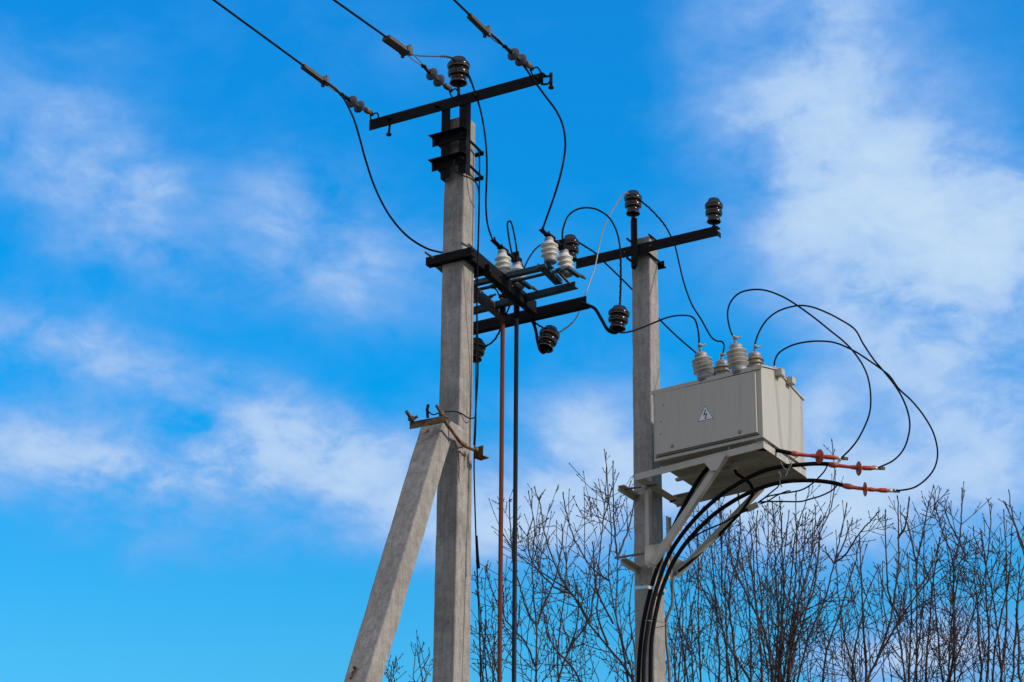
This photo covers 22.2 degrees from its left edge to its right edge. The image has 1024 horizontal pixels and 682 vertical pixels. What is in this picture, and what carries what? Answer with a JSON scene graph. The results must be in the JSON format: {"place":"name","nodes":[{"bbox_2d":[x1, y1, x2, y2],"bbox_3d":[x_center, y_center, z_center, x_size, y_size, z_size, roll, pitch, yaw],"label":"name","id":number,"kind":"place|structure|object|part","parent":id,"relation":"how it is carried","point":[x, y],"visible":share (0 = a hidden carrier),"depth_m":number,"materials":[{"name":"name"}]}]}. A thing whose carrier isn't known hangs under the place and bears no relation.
{"place":"outdoors","nodes":[
{"label":"outdoors","id":0,"kind":"place"},
{"bbox_2d":[212,0,303,65],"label":"line conductor","id":1,"kind":"object","parent":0,"point":[258,32],"visible":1,"depth_m":18.36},
{"bbox_2d":[0,0,1023,681],"label":"sky","id":2,"kind":"structure","parent":0,"point":[218,334],"materials":[{"name":"blue"}]},
{"bbox_2d":[757,466,827,503],"bbox_3d":[2.053,1.051,19.118,0.523,0.265,0.018,-4,-23,10],"label":"thin lead","id":3,"kind":"object","parent":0,"point":[822,473],"visible":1,"depth_m":19.10,"materials":[{"name":"black rubber"}]},
{"label":"ground","id":4,"kind":"structure","parent":0,"visible":0},
{"bbox_2d":[344,423,449,681],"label":"brace pole","id":5,"kind":"object","parent":4,"relation":"on","point":[377,631],"visible":1,"depth_m":17.26,"materials":[{"name":"concrete"}]},
{"bbox_2d":[384,630,432,681],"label":"bare tree","id":6,"kind":"object","parent":4,"relation":"on","point":[394,667],"visible":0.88,"depth_m":27.38,"materials":[{"name":"brown plant"}]},
{"bbox_2d":[369,72,553,681],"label":"utility pole","id":7,"kind":"object","parent":4,"relation":"on","point":[454,139],"visible":0.98,"depth_m":18.45,"materials":[{"name":"concrete"}]},
{"bbox_2d":[341,92,378,119],"bbox_3d":[-1.145,-1.744,19.352,0.100,0.100,0.473,-13,-27,29],"label":"strain insulator","id":8,"kind":"object","parent":7,"relation":"attached to","point":[359,106],"visible":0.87,"depth_m":19.34,"materials":[{"name":"grey glass"}]},
{"bbox_2d":[301,64,340,92],"bbox_3d":[-1.375,-1.899,18.991,0.060,0.080,0.498,-12,-26,26],"label":"dead end clamp","id":9,"kind":"object","parent":8,"relation":"attached to","point":[311,72],"visible":0.93,"depth_m":18.93,"materials":[{"name":"grey metal"}]},
{"bbox_2d":[323,80,442,252],"bbox_3d":[-0.806,-1.280,19.054,1.277,1.095,0.356,21,-30,-39],"label":"jumper wire","id":10,"kind":"object","parent":9,"relation":"hanging from","point":[369,172],"visible":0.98,"depth_m":18.82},
{"bbox_2d":[421,64,459,96],"bbox_3d":[-0.526,-1.889,19.001,0.100,0.100,0.556,-11,-25,25],"label":"strain insulator","id":11,"kind":"object","parent":7,"relation":"attached to","point":[435,77],"visible":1,"depth_m":18.96,"materials":[{"name":"grey glass"}]},
{"bbox_2d":[382,35,422,64],"bbox_3d":[-0.752,-2.062,18.598,0.093,0.080,0.488,-14,-27,31],"label":"dead end clamp","id":12,"kind":"object","parent":11,"relation":"attached to","point":[400,48],"visible":1,"depth_m":18.52,"materials":[{"name":"grey metal"}]},
{"bbox_2d":[333,0,386,37],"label":"line conductor","id":13,"kind":"object","parent":12,"relation":"attached to","point":[360,18],"visible":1,"depth_m":18.17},
{"bbox_2d":[405,404,488,460],"bbox_3d":[-0.415,0.605,18.029,0.716,0.239,0.270,16,-28,-33],"label":"brace clamp","id":14,"kind":"object","parent":7,"relation":"attached to","point":[458,436],"visible":1,"depth_m":18.02,"materials":[{"name":"metal"}]},
{"bbox_2d":[428,411,476,418],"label":"earth wire","id":15,"kind":"object","parent":7,"relation":"attached to","point":[453,411],"visible":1,"depth_m":18.18,"materials":[{"name":"grey metal"}]},
{"bbox_2d":[447,56,469,95],"bbox_3d":[-0.396,-1.939,19.274,0.172,0.332,0.172,0,-23,0],"label":"pin insulator","id":16,"kind":"object","parent":7,"relation":"attached to","point":[458,68],"visible":1,"depth_m":19.25,"materials":[{"name":"brown ceramic"}]},
{"bbox_2d":[412,54,455,60],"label":"jumper wire","id":17,"kind":"object","parent":16,"relation":"attached to","point":[452,58],"visible":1,"depth_m":18.99,"materials":[{"name":"grey metal"}]},
{"bbox_2d":[466,73,493,240],"bbox_3d":[-0.174,-1.380,19.214,0.169,1.182,0.521,-10,-25,23],"label":"jumper wire","id":18,"kind":"object","parent":16,"relation":"attached to","point":[479,106],"visible":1,"depth_m":19.04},
{"bbox_2d":[453,160,481,681],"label":"earth wire","id":19,"kind":"object","parent":7,"relation":"attached to","point":[476,407],"visible":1,"depth_m":18.40,"materials":[{"name":"black metal"}]},
{"bbox_2d":[476,535,479,568],"bbox_3d":[-0.232,1.447,17.920,0.029,0.235,0.022,-9,-25,21],"label":"wire sleeve","id":20,"kind":"object","parent":19,"relation":"attached to","point":[477,556],"visible":1,"depth_m":17.91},
{"bbox_2d":[473,150,479,444],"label":"earth wire","id":21,"kind":"object","parent":7,"relation":"attached to","point":[477,318],"visible":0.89,"depth_m":18.56,"materials":[{"name":"black metal"}]},
{"bbox_2d":[425,242,618,362],"bbox_3d":[-0.147,-0.319,19.061,1.364,0.400,1.467,-13,-26,28],"label":"switch mount","id":22,"kind":"object","parent":7,"relation":"attached to","point":[494,275],"visible":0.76,"depth_m":19.41,"materials":[{"name":"black paint"}]},
{"bbox_2d":[473,337,485,362],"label":"pin insulator","id":23,"kind":"object","parent":22,"relation":"attached to","point":[481,347],"visible":0.48,"depth_m":19.82,"materials":[{"name":"brown ceramic"}]},
{"bbox_2d":[484,306,509,346],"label":"jumper wire","id":24,"kind":"object","parent":23,"relation":"attached to","point":[493,340],"visible":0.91,"depth_m":19.76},
{"bbox_2d":[473,229,585,314],"bbox_3d":[-0.017,-0.488,19.329,1.060,0.459,0.486,-14,-27,30],"label":"disconnector switch","id":25,"kind":"object","parent":22,"relation":"attached to","point":[518,272],"visible":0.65,"depth_m":19.22,"materials":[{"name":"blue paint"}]},
{"bbox_2d":[497,294,505,681],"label":"operating rod","id":26,"kind":"object","parent":25,"relation":"hanging from","point":[501,489],"visible":0.93,"depth_m":18.99,"materials":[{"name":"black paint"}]},
{"bbox_2d":[506,220,517,260],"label":"jumper wire","id":27,"kind":"object","parent":25,"relation":"attached to","point":[508,221],"visible":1,"depth_m":19.49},
{"bbox_2d":[512,304,519,681],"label":"operating rod","id":28,"kind":"object","parent":25,"relation":"hanging from","point":[515,485],"visible":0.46,"depth_m":18.99,"materials":[{"name":"black paint"}]},
{"bbox_2d":[537,325,559,352],"bbox_3d":[0.275,-0.016,19.582,0.168,0.214,0.165,0,-23,0],"label":"pin insulator","id":29,"kind":"object","parent":22,"relation":"attached to","point":[549,335],"visible":1,"depth_m":19.54,"materials":[{"name":"brown ceramic"}]},
{"bbox_2d":[608,305,629,331],"bbox_3d":[0.789,-0.170,19.269,0.162,0.187,0.162,0,-23,0],"label":"pin insulator","id":30,"kind":"object","parent":22,"relation":"attached to","point":[619,315],"visible":1,"depth_m":19.22,"materials":[{"name":"brown ceramic"}]},
{"bbox_2d":[561,207,621,304],"bbox_3d":[0.586,-0.644,19.404,0.515,0.815,0.090,11,-25,-24],"label":"jumper wire","id":31,"kind":"object","parent":30,"relation":"attached to","point":[620,258],"visible":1,"depth_m":19.50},
{"bbox_2d":[502,44,541,75],"bbox_3d":[0.054,-2.016,18.691,0.100,0.100,0.483,-13,-26,29],"label":"strain insulator","id":32,"kind":"object","parent":7,"relation":"attached to","point":[514,54],"visible":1,"depth_m":18.68,"materials":[{"name":"grey glass"}]},
{"bbox_2d":[467,13,503,45],"bbox_3d":[-0.181,-2.174,18.323,0.060,0.080,0.505,-11,-26,25],"label":"dead end clamp","id":33,"kind":"object","parent":32,"relation":"attached to","point":[481,26],"visible":1,"depth_m":18.27,"materials":[{"name":"grey metal"}]},
{"bbox_2d":[453,0,469,15],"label":"line conductor","id":34,"kind":"object","parent":33,"relation":"attached to","point":[461,7],"visible":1,"depth_m":18.02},
{"bbox_2d":[491,34,565,231],"bbox_3d":[0.141,-1.508,18.626,0.289,1.003,1.281,-7,-24,18],"label":"jumper wire","id":35,"kind":"object","parent":33,"relation":"hanging from","point":[556,111],"visible":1,"depth_m":18.89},
{"bbox_2d":[470,557,520,681],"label":"bare tree","id":36,"kind":"object","parent":4,"relation":"on","point":[485,649],"visible":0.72,"depth_m":26.40,"materials":[{"name":"brown plant"}]},
{"bbox_2d":[470,488,583,681],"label":"bare tree","id":37,"kind":"object","parent":4,"relation":"on","point":[536,622],"visible":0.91,"depth_m":25.59,"materials":[{"name":"brown plant"}]},
{"bbox_2d":[502,605,629,681],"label":"bare tree","id":38,"kind":"object","parent":4,"relation":"on","point":[580,649],"visible":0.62,"depth_m":28.93,"materials":[{"name":"brown plant"}]},
{"bbox_2d":[518,467,632,681],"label":"bare tree","id":39,"kind":"object","parent":4,"relation":"on","point":[571,646],"visible":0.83,"depth_m":26.19,"materials":[{"name":"brown plant"}]},
{"bbox_2d":[494,483,668,678],"bbox_3d":[0.656,6.575,25.507,1.726,11.044,0.804,-8,-24,19],"label":"bare tree","id":40,"kind":"object","parent":4,"relation":"on","point":[605,642],"visible":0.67,"depth_m":27.23,"materials":[{"name":"brown plant"}]},
{"bbox_2d":[556,448,665,681],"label":"bare tree","id":41,"kind":"object","parent":4,"relation":"on","point":[619,630],"visible":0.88,"depth_m":25.20,"materials":[{"name":"brown plant"}]},
{"bbox_2d":[576,218,720,681],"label":"utility pole","id":42,"kind":"object","parent":4,"relation":"on","point":[646,264],"visible":0.8,"depth_m":20.24,"materials":[{"name":"concrete"}]},
{"bbox_2d":[564,234,578,262],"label":"pin insulator","id":43,"kind":"object","parent":42,"relation":"attached to","point":[572,241],"visible":0.62,"depth_m":20.99,"materials":[{"name":"brown ceramic"}]},
{"bbox_2d":[524,240,558,267],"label":"jumper wire","id":44,"kind":"object","parent":43,"relation":"attached to","point":[532,253],"visible":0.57,"depth_m":19.95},
{"bbox_2d":[579,242,713,367],"bbox_3d":[1.111,-0.246,20.641,1.192,1.345,0.318,-12,-26,28],"label":"jumper wire","id":45,"kind":"object","parent":43,"relation":"attached to","point":[628,285],"visible":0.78,"depth_m":20.74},
{"bbox_2d":[624,190,641,218],"bbox_3d":[0.965,-1.079,20.806,0.147,0.246,0.147,0,-23,0],"label":"pin insulator","id":46,"kind":"object","parent":42,"relation":"attached to","point":[633,204],"visible":1,"depth_m":20.77,"materials":[{"name":"brown ceramic"}]},
{"bbox_2d":[559,192,628,332],"bbox_3d":[0.726,-0.641,20.133,0.236,1.497,0.894,-19,-30,38],"label":"jumper wire","id":47,"kind":"object","parent":46,"relation":"attached to","point":[621,196],"visible":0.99,"depth_m":19.86,"materials":[{"name":"metal"}]},
{"bbox_2d":[640,200,724,358],"bbox_3d":[1.301,-0.504,20.333,0.345,1.557,0.680,14,-27,-29],"label":"jumper wire","id":48,"kind":"object","parent":46,"relation":"attached to","point":[656,215],"visible":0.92,"depth_m":20.29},
{"bbox_2d":[634,585,666,592],"bbox_3d":[1.002,1.857,19.513,0.222,0.150,0.511,-6,-24,14],"label":"band clip","id":49,"kind":"object","parent":42,"relation":"attached to","point":[645,587],"visible":0.88,"depth_m":19.31,"materials":[{"name":"silver metal"}]},
{"bbox_2d":[641,461,884,681],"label":"power cable","id":50,"kind":"object","parent":49,"relation":"attached to","point":[858,467],"visible":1,"depth_m":19.16,"materials":[{"name":"rubber"}]},
{"bbox_2d":[665,571,675,681],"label":"conduit pipe","id":51,"kind":"object","parent":42,"relation":"attached to","point":[666,621],"visible":1,"depth_m":19.67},
{"bbox_2d":[614,441,806,579],"bbox_3d":[1.471,1.333,19.480,1.393,0.775,0.779,-15,-27,32],"label":"cabinet bracket","id":52,"kind":"object","parent":42,"relation":"attached to","point":[705,490],"visible":0.95,"depth_m":19.54,"materials":[{"name":"grey metal"}]},
{"bbox_2d":[651,335,804,488],"bbox_3d":[1.629,0.522,19.666,1.034,0.958,0.791,-15,-27,32],"label":"transformer cabinet","id":53,"kind":"object","parent":52,"relation":"on","point":[752,398],"visible":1,"depth_m":19.38,"materials":[{"name":"grey metal"}]},
{"bbox_2d":[618,314,699,349],"bbox_3d":[1.117,-0.112,19.442,0.753,0.273,0.081,15,-27,-31],"label":"jumper wire","id":54,"kind":"object","parent":53,"relation":"attached to","point":[663,319],"visible":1,"depth_m":19.50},
{"bbox_3d":[1.430,0.533,19.348,0.870,0.490,0.021,-15,-27,32],"label":"door","id":55,"kind":"part","parent":53,"relation":"part of","materials":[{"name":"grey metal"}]},
{"bbox_2d":[678,469,754,571],"bbox_3d":[1.547,1.365,19.684,0.227,0.636,0.748,14,-27,-30],"label":"gland cable","id":56,"kind":"object","parent":53,"relation":"attached to","point":[688,563],"visible":0.9,"depth_m":19.64,"materials":[{"name":"black rubber"}]},
{"bbox_2d":[636,448,847,681],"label":"power cable","id":57,"kind":"object","parent":53,"relation":"attached to","point":[819,456],"visible":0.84,"depth_m":19.14,"materials":[{"name":"rubber"}]},
{"bbox_2d":[727,289,871,463],"bbox_3d":[2.116,0.251,19.251,1.039,1.405,0.084,-3,-23,9],"label":"bushing lead","id":58,"kind":"object","parent":53,"relation":"attached to","point":[856,355],"visible":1,"depth_m":19.30,"materials":[{"name":"black rubber"}]},
{"bbox_2d":[753,305,910,467],"bbox_3d":[2.374,0.338,19.421,1.155,1.404,0.132,-8,-25,20],"label":"bushing lead","id":59,"kind":"object","parent":53,"relation":"attached to","point":[871,356],"visible":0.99,"depth_m":19.43,"materials":[{"name":"black rubber"}]},
{"bbox_2d":[773,340,937,490],"bbox_3d":[2.552,0.555,19.447,1.220,1.311,0.130,-9,-25,22],"label":"bushing lead","id":60,"kind":"object","parent":53,"relation":"attached to","point":[908,397],"visible":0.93,"depth_m":19.38,"materials":[{"name":"black rubber"}]},
{"bbox_2d":[740,502,758,513],"bbox_3d":[1.735,1.219,19.098,0.139,0.093,0.044,0,-23,0],"label":"junction box","id":61,"kind":"object","parent":52,"relation":"attached to","point":[752,506],"visible":1,"depth_m":19.08,"materials":[{"name":"grey plastic"}]},
{"bbox_2d":[692,512,740,539],"bbox_3d":[1.440,1.450,19.288,0.039,0.272,0.776,21,-31,-40],"label":"thin lead","id":62,"kind":"object","parent":61,"relation":"attached to","point":[716,525],"visible":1,"depth_m":19.25,"materials":[{"name":"black rubber"}]},
{"bbox_2d":[760,484,838,502],"bbox_3d":[2.098,1.117,19.089,0.583,0.129,0.015,-3,-23,9],"label":"thin lead","id":63,"kind":"object","parent":61,"relation":"attached to","point":[806,499],"visible":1,"depth_m":19.06,"materials":[{"name":"black rubber"}]},
{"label":"tie wire","id":64,"kind":"object","parent":52,"relation":"attached to","visible":0},
{"bbox_2d":[758,483,779,501],"bbox_3d":[1.878,1.110,19.092,0.190,0.125,0.015,-14,-27,30],"label":"thin lead","id":65,"kind":"object","parent":64,"relation":"attached to","point":[769,493],"visible":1,"depth_m":19.08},
{"bbox_2d":[759,490,790,504],"bbox_3d":[1.919,1.142,19.076,0.242,0.080,0.012,-10,-25,23],"label":"thin lead","id":66,"kind":"object","parent":64,"relation":"attached to","point":[774,497],"visible":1,"depth_m":19.08,"materials":[{"name":"black rubber"}]},
{"bbox_2d":[705,197,722,226],"bbox_3d":[1.580,-0.997,20.435,0.145,0.252,0.145,0,-23,0],"label":"pin insulator","id":67,"kind":"object","parent":42,"relation":"on","point":[713,208],"visible":1,"depth_m":20.40,"materials":[{"name":"brown ceramic"}]},
{"bbox_2d":[633,505,728,681],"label":"bare tree","id":68,"kind":"object","parent":4,"relation":"on","point":[698,642],"visible":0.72,"depth_m":26.38,"materials":[{"name":"brown plant"}]},
{"bbox_2d":[665,589,774,681],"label":"bare tree","id":69,"kind":"object","parent":4,"relation":"on","point":[708,641],"visible":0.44,"depth_m":29.35,"materials":[{"name":"brown plant"}]},
{"bbox_2d":[672,494,770,681],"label":"bare tree","id":70,"kind":"object","parent":4,"relation":"on","point":[714,605],"visible":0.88,"depth_m":25.76,"materials":[{"name":"brown plant"}]},
{"bbox_2d":[702,498,802,681],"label":"bare tree","id":71,"kind":"object","parent":4,"relation":"on","point":[750,603],"visible":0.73,"depth_m":27.54,"materials":[{"name":"brown plant"}]},
{"bbox_2d":[707,573,838,681],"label":"bare tree","id":72,"kind":"object","parent":4,"relation":"on","point":[793,587],"visible":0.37,"depth_m":29.44,"materials":[{"name":"brown plant"}]},
{"bbox_2d":[726,438,846,681],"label":"bare tree","id":73,"kind":"object","parent":4,"relation":"on","point":[796,613],"visible":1,"depth_m":24.57,"materials":[{"name":"brown plant"}]},
{"bbox_2d":[762,500,893,681],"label":"bare tree","id":74,"kind":"object","parent":4,"relation":"on","point":[836,556],"visible":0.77,"depth_m":26.10,"materials":[{"name":"brown plant"}]},
{"bbox_2d":[802,564,906,681],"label":"bare tree","id":75,"kind":"object","parent":4,"relation":"on","point":[847,642],"visible":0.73,"depth_m":29.03,"materials":[{"name":"brown plant"}]},
{"bbox_2d":[804,495,955,681],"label":"bare tree","id":76,"kind":"object","parent":4,"relation":"on","point":[854,671],"visible":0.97,"depth_m":25.14,"materials":[{"name":"brown plant"}]},
{"bbox_2d":[858,563,978,681],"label":"bare tree","id":77,"kind":"object","parent":4,"relation":"on","point":[907,654],"visible":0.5,"depth_m":29.83,"materials":[{"name":"brown plant"}]},
{"bbox_2d":[867,484,981,681],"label":"bare tree","id":78,"kind":"object","parent":4,"relation":"on","point":[917,653],"visible":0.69,"depth_m":25.94,"materials":[{"name":"brown plant"}]},
{"bbox_2d":[894,481,1021,681],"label":"bare tree","id":79,"kind":"object","parent":4,"relation":"on","point":[952,629],"visible":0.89,"depth_m":25.46,"materials":[{"name":"brown plant"}]},
{"bbox_2d":[928,563,1023,681],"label":"bare tree","id":80,"kind":"object","parent":4,"relation":"on","point":[971,644],"visible":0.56,"depth_m":29.24,"materials":[{"name":"brown plant"}]},
{"bbox_2d":[941,489,1023,681],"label":"bare tree","id":81,"kind":"object","parent":4,"relation":"on","point":[1001,665],"visible":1,"depth_m":24.94,"materials":[{"name":"brown plant"}]},
{"bbox_3d":[1.040,2.088,19.390,0.263,0.125,0.483,0,-23,0],"label":"band clip","id":82,"kind":"object","parent":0,"visible":0},
{"bbox_2d":[648,478,899,681],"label":"power cable","id":83,"kind":"object","parent":82,"relation":"attached to","point":[865,488],"visible":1,"depth_m":19.18,"materials":[{"name":"rubber"}]}
]}

